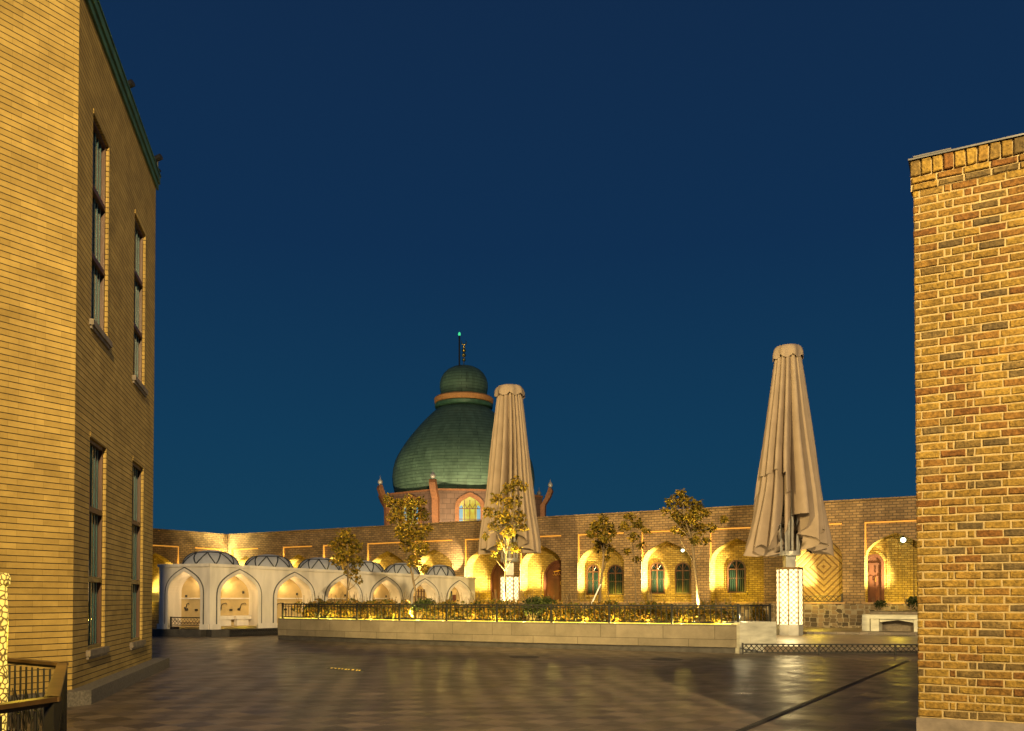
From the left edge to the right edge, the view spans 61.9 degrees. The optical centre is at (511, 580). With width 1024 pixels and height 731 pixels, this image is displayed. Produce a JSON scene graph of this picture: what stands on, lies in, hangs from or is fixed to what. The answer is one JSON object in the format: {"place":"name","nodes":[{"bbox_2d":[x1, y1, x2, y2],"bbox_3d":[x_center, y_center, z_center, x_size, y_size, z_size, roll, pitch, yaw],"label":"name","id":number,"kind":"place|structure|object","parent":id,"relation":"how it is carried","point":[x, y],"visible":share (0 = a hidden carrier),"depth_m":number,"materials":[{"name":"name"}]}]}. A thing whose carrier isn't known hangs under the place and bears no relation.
{"place":"outdoors","nodes":[
{"label":"outdoors","id":0,"kind":"place"},
{"bbox_2d":[0,0,169,711],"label":"brick building","id":1,"kind":"structure","parent":0,"point":[80,175],"depth_m":13.10,"materials":[{"name":"brick"}]},
{"bbox_2d":[86,432,109,659],"bbox_3d":[-7.115,-0.568,14.422,0.390,3.704,1.346,0,-1,-11],"label":"window","id":2,"kind":"structure","parent":1,"relation":"in","point":[96,451],"depth_m":14.72,"materials":[{"name":"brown wood"}]},
{"bbox_2d":[89,108,112,349],"bbox_3d":[-7.115,-5.936,14.534,0.390,3.662,1.346,0,-1,-11],"label":"window","id":3,"kind":"structure","parent":1,"relation":"in","point":[96,322],"depth_m":14.83,"materials":[{"name":"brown wood"}]},
{"bbox_2d":[128,79,134,88],"bbox_3d":[-7.542,-9.654,16.794,0.243,0.384,0.167,0,-1,14],"label":"roof floodlight","id":4,"kind":"object","parent":1,"relation":"on","point":[131,83],"visible":0.27,"depth_m":16.73,"materials":[{"name":"black metal"}]},
{"bbox_2d":[130,456,145,649],"bbox_3d":[-7.902,-0.556,17.760,0.393,3.913,1.359,0,-1,-11],"label":"window","id":5,"kind":"structure","parent":1,"relation":"in","point":[136,470],"depth_m":18.11,"materials":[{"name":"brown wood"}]},
{"bbox_2d":[132,209,147,396],"bbox_3d":[-7.902,-5.769,17.869,0.393,3.561,1.359,0,-1,-11],"label":"window","id":6,"kind":"structure","parent":1,"relation":"in","point":[138,253],"depth_m":18.22,"materials":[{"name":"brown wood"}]},
{"bbox_2d":[154,154,162,171],"bbox_3d":[-8.140,-9.596,19.593,0.243,0.384,0.167,0,-1,14],"label":"roof floodlight","id":7,"kind":"object","parent":1,"relation":"on","point":[158,157],"visible":0.65,"depth_m":19.54,"materials":[{"name":"black metal"}]},
{"bbox_2d":[7,626,918,730],"bbox_3d":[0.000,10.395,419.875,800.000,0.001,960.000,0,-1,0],"label":"plaza ground","id":8,"kind":"structure","parent":0,"point":[257,683],"depth_m":14.88,"materials":[{"name":"grey stone"}]},
{"bbox_2d":[0,572,10,730],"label":"lit column","id":9,"kind":"structure","parent":8,"relation":"on","point":[5,579],"depth_m":6.97,"materials":[{"name":"gold stone"}]},
{"bbox_2d":[0,657,68,730],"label":"railing","id":10,"kind":"object","parent":8,"relation":"on","point":[51,704],"visible":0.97,"depth_m":7.32,"materials":[{"name":"black metal"}]},
{"bbox_2d":[152,602,178,628],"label":"wall","id":11,"kind":"structure","parent":8,"relation":"on","point":[155,613],"depth_m":43.32,"materials":[{"name":"brick"}]},
{"bbox_2d":[154,593,158,601],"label":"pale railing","id":12,"kind":"object","parent":11,"relation":"on","point":[156,595],"visible":0.17,"depth_m":43.55,"materials":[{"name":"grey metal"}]},
{"bbox_2d":[230,628,277,636],"bbox_3d":[-10.755,2.223,37.120,0.050,0.310,3.245,-1,-2,44],"label":"lattice barrier","id":13,"kind":"object","parent":8,"relation":"on","point":[254,631],"visible":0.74,"depth_m":36.71,"materials":[{"name":"black metal"}]},
{"bbox_2d":[152,550,475,636],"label":"ablution pavilion","id":14,"kind":"structure","parent":8,"relation":"on","point":[214,591],"depth_m":37.94,"materials":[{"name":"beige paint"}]},
{"bbox_2d":[170,617,199,626],"bbox_3d":[-13.931,1.750,36.502,1.700,0.430,0.050,0,-1,20],"label":"lattice barrier","id":15,"kind":"object","parent":14,"relation":"on","point":[171,622],"visible":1,"depth_m":36.53,"materials":[{"name":"black metal"}]},
{"bbox_2d":[327,668,364,670],"bbox_3d":[-3.761,1.998,19.299,1.332,0.010,0.198,-1,-1,36],"label":"floor light","id":16,"kind":"object","parent":8,"relation":"on","point":[346,669],"visible":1,"depth_m":19.23,"materials":[{"name":"yellow metal"}]},
{"bbox_2d":[377,341,553,524],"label":"domed hall","id":17,"kind":"structure","parent":8,"relation":"on","point":[441,464],"depth_m":70.33,"materials":[{"name":"green tile"}]},
{"bbox_2d":[400,494,421,523],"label":"window","id":18,"kind":"structure","parent":17,"relation":"in","point":[413,496],"depth_m":69.69,"materials":[{"name":"orange glass"}]},
{"bbox_2d":[458,332,460,365],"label":"beacon mast","id":19,"kind":"object","parent":17,"relation":"on","point":[459,333],"visible":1,"depth_m":74.17,"materials":[{"name":"black metal"}]},
{"bbox_2d":[455,492,483,520],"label":"window","id":20,"kind":"structure","parent":17,"relation":"in","point":[468,507],"depth_m":68.60,"materials":[{"name":"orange glass"}]},
{"bbox_2d":[278,616,736,652],"bbox_3d":[-0.580,1.860,32.363,19.756,0.836,7.113,-1,-1,28],"label":"planter","id":21,"kind":"object","parent":8,"relation":"on","point":[708,638],"visible":0.86,"depth_m":27.91,"materials":[{"name":"stone"}]},
{"bbox_2d":[292,594,310,617],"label":"shrub","id":22,"kind":"object","parent":21,"relation":"on","point":[297,602],"visible":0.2,"depth_m":34.17,"materials":[{"name":"green plant"}]},
{"bbox_2d":[304,596,328,616],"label":"shrub","id":23,"kind":"object","parent":21,"relation":"on","point":[312,609],"visible":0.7,"depth_m":32.63,"materials":[{"name":"green plant"}]},
{"bbox_2d":[320,593,335,618],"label":"shrub","id":24,"kind":"object","parent":21,"relation":"on","point":[328,607],"visible":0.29,"depth_m":32.92,"materials":[{"name":"green plant"}]},
{"bbox_2d":[320,592,345,618],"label":"shrub","id":25,"kind":"object","parent":21,"relation":"on","point":[328,602],"visible":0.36,"depth_m":32.84,"materials":[{"name":"green plant"}]},
{"bbox_2d":[330,594,354,618],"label":"shrub","id":26,"kind":"object","parent":21,"relation":"on","point":[344,608],"visible":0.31,"depth_m":32.36,"materials":[{"name":"green plant"}]},
{"bbox_2d":[327,527,363,600],"bbox_3d":[-6.449,-0.279,32.976,1.503,3.547,1.245,0,-1,0],"label":"young tree","id":27,"kind":"object","parent":21,"relation":"on","point":[342,550],"visible":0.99,"depth_m":32.95,"materials":[{"name":"green plant"}]},
{"bbox_2d":[335,591,357,618],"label":"shrub","id":28,"kind":"object","parent":21,"relation":"on","point":[344,614],"visible":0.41,"depth_m":32.15,"materials":[{"name":"green plant"}]},
{"bbox_2d":[348,598,366,618],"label":"shrub","id":29,"kind":"object","parent":21,"relation":"on","point":[355,611],"visible":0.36,"depth_m":31.83,"materials":[{"name":"green plant"}]},
{"bbox_2d":[354,596,382,618],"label":"shrub","id":30,"kind":"object","parent":21,"relation":"on","point":[361,602],"visible":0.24,"depth_m":31.96,"materials":[{"name":"green plant"}]},
{"bbox_2d":[361,593,379,619],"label":"shrub","id":31,"kind":"object","parent":21,"relation":"on","point":[368,615],"visible":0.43,"depth_m":31.29,"materials":[{"name":"green plant"}]},
{"bbox_2d":[362,590,396,617],"bbox_3d":[-4.800,0.907,31.489,1.452,1.183,0.966,1,-2,-37],"label":"shrub","id":32,"kind":"object","parent":21,"relation":"on","point":[373,601],"visible":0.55,"depth_m":31.30,"materials":[{"name":"green plant"}]},
{"bbox_2d":[380,598,404,619],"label":"shrub","id":33,"kind":"object","parent":21,"relation":"on","point":[390,615],"visible":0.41,"depth_m":31.16,"materials":[{"name":"green plant"}]},
{"bbox_2d":[382,592,411,617],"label":"shrub","id":34,"kind":"object","parent":21,"relation":"on","point":[390,606],"visible":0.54,"depth_m":31.05,"materials":[{"name":"green plant"}]},
{"bbox_2d":[382,492,433,619],"bbox_3d":[-3.847,-0.931,31.332,1.956,4.789,1.307,0,-1,0],"label":"young tree","id":35,"kind":"object","parent":21,"relation":"on","point":[407,546],"visible":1,"depth_m":31.28,"materials":[{"name":"green plant"}]},
{"bbox_2d":[401,600,421,617],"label":"shrub","id":36,"kind":"object","parent":21,"relation":"on","point":[409,610],"visible":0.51,"depth_m":30.92,"materials":[{"name":"green plant"}]},
{"bbox_2d":[406,594,434,619],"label":"shrub","id":37,"kind":"object","parent":21,"relation":"on","point":[425,601],"visible":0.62,"depth_m":30.69,"materials":[{"name":"green plant"}]},
{"bbox_2d":[419,597,439,619],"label":"shrub","id":38,"kind":"object","parent":21,"relation":"on","point":[428,616],"visible":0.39,"depth_m":30.48,"materials":[{"name":"green plant"}]},
{"bbox_2d":[433,601,448,617],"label":"shrub","id":39,"kind":"object","parent":21,"relation":"on","point":[436,612],"visible":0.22,"depth_m":30.25,"materials":[{"name":"green plant"}]},
{"bbox_2d":[427,593,456,619],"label":"shrub","id":40,"kind":"object","parent":21,"relation":"on","point":[432,606],"visible":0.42,"depth_m":30.22,"materials":[{"name":"green plant"}]},
{"bbox_2d":[441,592,456,616],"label":"shrub","id":41,"kind":"object","parent":21,"relation":"on","point":[449,600],"visible":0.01,"depth_m":32.23,"materials":[{"name":"green plant"}]},
{"bbox_2d":[437,592,465,620],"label":"shrub","id":42,"kind":"object","parent":21,"relation":"on","point":[448,602],"visible":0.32,"depth_m":30.14,"materials":[{"name":"green plant"}]},
{"bbox_2d":[448,590,490,620],"bbox_3d":[-1.388,0.929,29.876,1.734,1.256,0.957,0,-1,8],"label":"shrub","id":43,"kind":"object","parent":21,"relation":"on","point":[463,615],"visible":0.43,"depth_m":29.72,"materials":[{"name":"green plant"}]},
{"bbox_2d":[460,598,484,620],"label":"shrub","id":44,"kind":"object","parent":21,"relation":"on","point":[469,609],"visible":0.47,"depth_m":29.69,"materials":[{"name":"green plant"}]},
{"bbox_2d":[465,591,487,620],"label":"shrub","id":45,"kind":"object","parent":21,"relation":"on","point":[477,610],"visible":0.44,"depth_m":29.48,"materials":[{"name":"green plant"}]},
{"bbox_2d":[480,592,506,620],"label":"shrub","id":46,"kind":"object","parent":21,"relation":"on","point":[486,611],"visible":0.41,"depth_m":28.94,"materials":[{"name":"green plant"}]},
{"bbox_2d":[307,618,689,623],"bbox_3d":[-1.364,1.367,29.247,17.990,0.012,0.512,-1,-1,28],"label":"led strip","id":47,"kind":"object","parent":21,"relation":"on","point":[515,621],"visible":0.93,"depth_m":28.19,"materials":[{"name":"yellow"}]},
{"bbox_2d":[487,592,516,620],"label":"shrub","id":48,"kind":"object","parent":21,"relation":"on","point":[503,610],"visible":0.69,"depth_m":28.79,"materials":[{"name":"green plant"}]},
{"bbox_2d":[481,475,529,600],"bbox_3d":[-0.236,-1.143,30.276,1.780,5.156,1.279,0,-1,0],"label":"young tree","id":49,"kind":"object","parent":21,"relation":"on","point":[509,532],"visible":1,"depth_m":30.28,"materials":[{"name":"green plant"}]},
{"bbox_2d":[493,600,524,620],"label":"shrub","id":50,"kind":"object","parent":21,"relation":"on","point":[516,616],"visible":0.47,"depth_m":29.05,"materials":[{"name":"green plant"}]},
{"bbox_2d":[282,603,739,623],"bbox_3d":[-1.269,1.069,29.076,17.816,0.608,0.515,-1,-1,28],"label":"iron railing","id":51,"kind":"object","parent":21,"relation":"on","point":[446,607],"visible":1,"depth_m":28.23,"materials":[{"name":"black metal"}]},
{"bbox_2d":[507,591,533,621],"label":"shrub","id":52,"kind":"object","parent":21,"relation":"on","point":[513,601],"visible":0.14,"depth_m":30.26,"materials":[{"name":"green plant"}]},
{"bbox_2d":[518,597,529,620],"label":"shrub","id":53,"kind":"object","parent":21,"relation":"on","point":[525,615],"visible":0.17,"depth_m":29.84,"materials":[{"name":"green plant"}]},
{"bbox_2d":[520,594,539,621],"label":"shrub","id":54,"kind":"object","parent":21,"relation":"on","point":[527,602],"visible":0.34,"depth_m":28.62,"materials":[{"name":"green plant"}]},
{"bbox_2d":[521,589,557,621],"bbox_3d":[0.997,0.847,28.400,0.998,1.181,1.203,1,-1,-30],"label":"shrub","id":55,"kind":"object","parent":21,"relation":"on","point":[540,600],"visible":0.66,"depth_m":28.27,"materials":[{"name":"green plant"}]},
{"bbox_2d":[538,606,558,621],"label":"shrub","id":56,"kind":"object","parent":21,"relation":"on","point":[554,613],"visible":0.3,"depth_m":28.27,"materials":[{"name":"green plant"}]},
{"bbox_2d":[539,599,564,621],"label":"shrub","id":57,"kind":"object","parent":21,"relation":"on","point":[543,616],"visible":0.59,"depth_m":28.20,"materials":[{"name":"green plant"}]},
{"bbox_2d":[552,592,580,621],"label":"shrub","id":58,"kind":"object","parent":21,"relation":"on","point":[561,601],"visible":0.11,"depth_m":29.37,"materials":[{"name":"green plant"}]},
{"bbox_2d":[555,597,578,621],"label":"shrub","id":59,"kind":"object","parent":21,"relation":"on","point":[567,613],"visible":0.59,"depth_m":27.95,"materials":[{"name":"green plant"}]},
{"bbox_2d":[569,597,584,610],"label":"shrub","id":60,"kind":"object","parent":21,"relation":"on","point":[581,609],"visible":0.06,"depth_m":29.55,"materials":[{"name":"green plant"}]},
{"bbox_2d":[563,594,601,621],"bbox_3d":[2.409,0.933,27.929,1.583,1.146,0.874,-1,-1,32],"label":"shrub","id":61,"kind":"object","parent":21,"relation":"on","point":[586,609],"visible":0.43,"depth_m":27.84,"materials":[{"name":"green plant"}]},
{"bbox_2d":[567,595,599,621],"bbox_3d":[2.444,0.958,27.839,1.280,1.088,0.943,0,-1,-4],"label":"shrub","id":62,"kind":"object","parent":21,"relation":"on","point":[580,616],"visible":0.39,"depth_m":27.77,"materials":[{"name":"green plant"}]},
{"bbox_2d":[585,598,606,621],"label":"shrub","id":63,"kind":"object","parent":21,"relation":"on","point":[596,616],"visible":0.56,"depth_m":27.30,"materials":[{"name":"green plant"}]},
{"bbox_2d":[585,512,616,602],"bbox_3d":[3.000,-0.434,28.263,1.002,3.658,1.138,-1,-1,23],"label":"young tree","id":64,"kind":"object","parent":21,"relation":"on","point":[601,542],"visible":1,"depth_m":28.19,"materials":[{"name":"green plant"}]},
{"bbox_2d":[591,584,600,603],"bbox_3d":[2.665,0.666,28.117,0.641,1.120,0.060,1,-1,-25],"label":"tree stake","id":65,"kind":"object","parent":64,"relation":"attached to","point":[595,595],"visible":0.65,"depth_m":28.16,"materials":[{"name":"beige wood"}]},
{"bbox_2d":[595,590,621,622],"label":"shrub","id":66,"kind":"object","parent":21,"relation":"on","point":[612,607],"visible":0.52,"depth_m":27.24,"materials":[{"name":"green plant"}]},
{"bbox_2d":[612,595,639,622],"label":"shrub","id":67,"kind":"object","parent":21,"relation":"on","point":[634,618],"visible":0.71,"depth_m":26.97,"materials":[{"name":"green plant"}]},
{"bbox_2d":[618,512,651,622],"bbox_3d":[4.063,-0.466,28.129,0.912,3.713,1.023,1,-1,-24],"label":"young tree","id":68,"kind":"object","parent":21,"relation":"on","point":[625,525],"visible":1,"depth_m":28.23,"materials":[{"name":"green plant"}]},
{"bbox_2d":[628,598,659,622],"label":"shrub","id":69,"kind":"object","parent":21,"relation":"on","point":[639,614],"visible":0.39,"depth_m":27.06,"materials":[{"name":"green plant"}]},
{"bbox_2d":[636,591,662,622],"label":"shrub","id":70,"kind":"object","parent":21,"relation":"on","point":[643,611],"visible":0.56,"depth_m":26.73,"materials":[{"name":"green plant"}]},
{"bbox_2d":[641,592,669,622],"bbox_3d":[4.539,0.874,27.134,0.869,1.065,1.307,-1,-2,44],"label":"shrub","id":71,"kind":"object","parent":21,"relation":"on","point":[653,610],"visible":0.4,"depth_m":26.80,"materials":[{"name":"green plant"}]},
{"bbox_2d":[651,598,681,622],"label":"shrub","id":72,"kind":"object","parent":21,"relation":"on","point":[663,613],"visible":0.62,"depth_m":26.58,"materials":[{"name":"green plant"}]},
{"bbox_2d":[662,600,691,622],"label":"shrub","id":73,"kind":"object","parent":21,"relation":"on","point":[675,616],"visible":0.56,"depth_m":26.35,"materials":[{"name":"green plant"}]},
{"bbox_2d":[660,488,728,609],"bbox_3d":[5.754,-0.784,27.020,1.973,4.309,1.295,1,-1,-24],"label":"young tree","id":74,"kind":"object","parent":21,"relation":"on","point":[687,528],"visible":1,"depth_m":26.97,"materials":[{"name":"green plant"}]},
{"bbox_2d":[683,595,719,623],"bbox_3d":[6.020,0.901,27.313,1.409,1.198,1.038,1,-1,-23],"label":"shrub","id":75,"kind":"object","parent":21,"relation":"on","point":[708,603],"visible":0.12,"depth_m":27.30,"materials":[{"name":"green plant"}]},
{"bbox_2d":[685,600,718,623],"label":"shrub","id":76,"kind":"object","parent":21,"relation":"on","point":[696,617],"visible":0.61,"depth_m":26.14,"materials":[{"name":"green plant"}]},
{"bbox_2d":[695,596,736,623],"bbox_3d":[6.317,0.934,26.078,1.453,1.052,0.802,-1,-2,37],"label":"shrub","id":77,"kind":"object","parent":21,"relation":"on","point":[724,611],"visible":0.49,"depth_m":25.81,"materials":[{"name":"green plant"}]},
{"bbox_2d":[705,599,732,623],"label":"shrub","id":78,"kind":"object","parent":21,"relation":"on","point":[716,615],"visible":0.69,"depth_m":25.70,"materials":[{"name":"green plant"}]},
{"bbox_2d":[713,596,737,620],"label":"shrub","id":79,"kind":"object","parent":21,"relation":"on","point":[732,603],"visible":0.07,"depth_m":27.79,"materials":[{"name":"green plant"}]},
{"bbox_2d":[510,656,538,657],"bbox_3d":[0.338,2.084,23.420,0.840,0.009,0.840,0,-1,0],"label":"manhole cover","id":80,"kind":"object","parent":8,"relation":"on","point":[524,656],"visible":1,"depth_m":23.50,"materials":[{"name":"black metal"}]},
{"bbox_2d":[152,496,917,627],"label":"brick arcade","id":81,"kind":"object","parent":8,"relation":"on","point":[874,557],"visible":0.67,"depth_m":43.53,"materials":[{"name":"yellow"}]},
{"bbox_2d":[489,559,504,601],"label":"door","id":82,"kind":"structure","parent":81,"relation":"in","point":[496,570],"depth_m":48.89,"materials":[{"name":"red wood"}]},
{"bbox_2d":[542,557,560,601],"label":"door","id":83,"kind":"structure","parent":81,"relation":"in","point":[551,575],"depth_m":47.01,"materials":[{"name":"red wood"}]},
{"bbox_2d":[585,563,601,596],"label":"window","id":84,"kind":"structure","parent":81,"relation":"in","point":[593,570],"depth_m":45.77,"materials":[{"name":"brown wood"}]},
{"bbox_2d":[606,563,623,596],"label":"window","id":85,"kind":"structure","parent":81,"relation":"in","point":[615,571],"depth_m":45.11,"materials":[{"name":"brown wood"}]},
{"bbox_2d":[648,560,666,595],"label":"window","id":86,"kind":"structure","parent":81,"relation":"in","point":[657,570],"depth_m":43.90,"materials":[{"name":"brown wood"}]},
{"bbox_2d":[673,560,690,595],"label":"window","id":87,"kind":"structure","parent":81,"relation":"in","point":[682,569],"depth_m":43.24,"materials":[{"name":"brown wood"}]},
{"bbox_2d":[725,558,747,594],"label":"window","id":88,"kind":"structure","parent":81,"relation":"in","point":[736,569],"depth_m":41.84,"materials":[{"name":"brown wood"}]},
{"bbox_2d":[803,594,842,601],"bbox_3d":[13.898,0.800,39.140,2.398,0.400,0.060,-1,-1,31],"label":"grille","id":89,"kind":"object","parent":81,"relation":"on","point":[823,600],"visible":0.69,"depth_m":38.95,"materials":[{"name":"black metal"}]},
{"bbox_2d":[867,551,886,601],"bbox_3d":[16.404,-0.157,38.641,1.126,2.392,0.100,-1,-1,31],"label":"door","id":90,"kind":"structure","parent":81,"relation":"in","point":[877,561],"depth_m":38.58,"materials":[{"name":"red wood"}]},
{"bbox_2d":[277,625,917,653],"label":"terrace","id":91,"kind":"structure","parent":8,"relation":"on","point":[845,639],"depth_m":27.95,"materials":[{"name":"beige stone"}]},
{"bbox_2d":[478,384,540,603],"bbox_3d":[-0.102,-3.502,40.148,2.964,11.483,2.728,0,-1,0],"label":"closed parasol","id":92,"kind":"object","parent":91,"relation":"on","point":[509,458],"visible":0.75,"depth_m":39.53,"materials":[{"name":"beige fabric"}]},
{"bbox_2d":[750,593,765,620],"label":"shrub","id":93,"kind":"object","parent":91,"relation":"on","point":[757,612],"visible":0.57,"depth_m":39.16,"materials":[{"name":"green plant"}]},
{"bbox_2d":[743,344,833,635],"bbox_3d":[10.603,-3.551,33.155,3.464,11.290,2.820,0,-1,0],"label":"closed parasol","id":94,"kind":"object","parent":91,"relation":"on","point":[789,521],"visible":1,"depth_m":32.55,"materials":[{"name":"beige fabric"}]},
{"bbox_2d":[776,627,916,634],"bbox_3d":[18.924,2.150,37.718,28.004,0.100,13.568,0,-1,6],"label":"terrace step","id":95,"kind":"object","parent":91,"relation":"on","point":[815,630],"visible":0.12,"depth_m":34.14,"materials":[{"name":"beige stone"}]},
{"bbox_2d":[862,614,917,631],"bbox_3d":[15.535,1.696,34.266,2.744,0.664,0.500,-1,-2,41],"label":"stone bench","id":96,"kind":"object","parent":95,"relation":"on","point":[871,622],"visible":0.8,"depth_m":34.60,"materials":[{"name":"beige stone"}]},
{"bbox_2d":[869,611,917,630],"bbox_3d":[17.322,1.614,33.727,5.900,0.804,0.950,-1,-2,41],"label":"stone trough","id":97,"kind":"object","parent":95,"relation":"on","point":[897,625],"visible":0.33,"depth_m":34.61,"materials":[{"name":"stone"}]},
{"bbox_2d":[872,600,888,610],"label":"shrub","id":98,"kind":"object","parent":97,"relation":"in","point":[879,604],"visible":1,"depth_m":35.54,"materials":[{"name":"green plant"}]},
{"bbox_2d":[903,592,917,610],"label":"shrub","id":99,"kind":"object","parent":97,"relation":"in","point":[911,601],"visible":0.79,"depth_m":34.69,"materials":[{"name":"green plant"}]},
{"bbox_2d":[651,658,682,660],"bbox_3d":[4.076,2.065,22.505,0.840,0.009,0.840,0,-1,0],"label":"manhole cover","id":100,"kind":"object","parent":8,"relation":"on","point":[669,659],"visible":1,"depth_m":22.36,"materials":[{"name":"black metal"}]},
{"bbox_2d":[719,621,775,653],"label":"marble block","id":101,"kind":"structure","parent":8,"relation":"on","point":[756,632],"depth_m":25.09,"materials":[{"name":"beige stone"}]},
{"bbox_2d":[740,604,770,621],"bbox_3d":[7.358,1.029,25.945,1.920,0.658,0.060,1,-2,-43],"label":"iron railing","id":102,"kind":"object","parent":101,"relation":"on","point":[769,610],"visible":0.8,"depth_m":26.14,"materials":[{"name":"black metal"}]},
{"bbox_2d":[735,661,908,730],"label":"drain channel","id":103,"kind":"object","parent":8,"relation":"on","point":[762,721],"visible":1,"depth_m":13.13,"materials":[{"name":"black metal"}]},
{"bbox_2d":[742,643,917,654],"bbox_3d":[10.282,1.944,24.340,7.381,0.332,0.050,0,-1,3],"label":"lattice fence","id":104,"kind":"object","parent":8,"relation":"on","point":[895,649],"visible":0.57,"depth_m":24.38,"materials":[{"name":"black metal"}]},
{"bbox_2d":[99,0,1023,533],"label":"sky","id":105,"kind":"structure","parent":0,"point":[622,211],"materials":[{"name":"blue"}]},
{"bbox_2d":[908,133,1023,730],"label":"brick building","id":106,"kind":"structure","parent":0,"point":[968,220],"depth_m":7.33,"materials":[{"name":"brick"}]}
]}

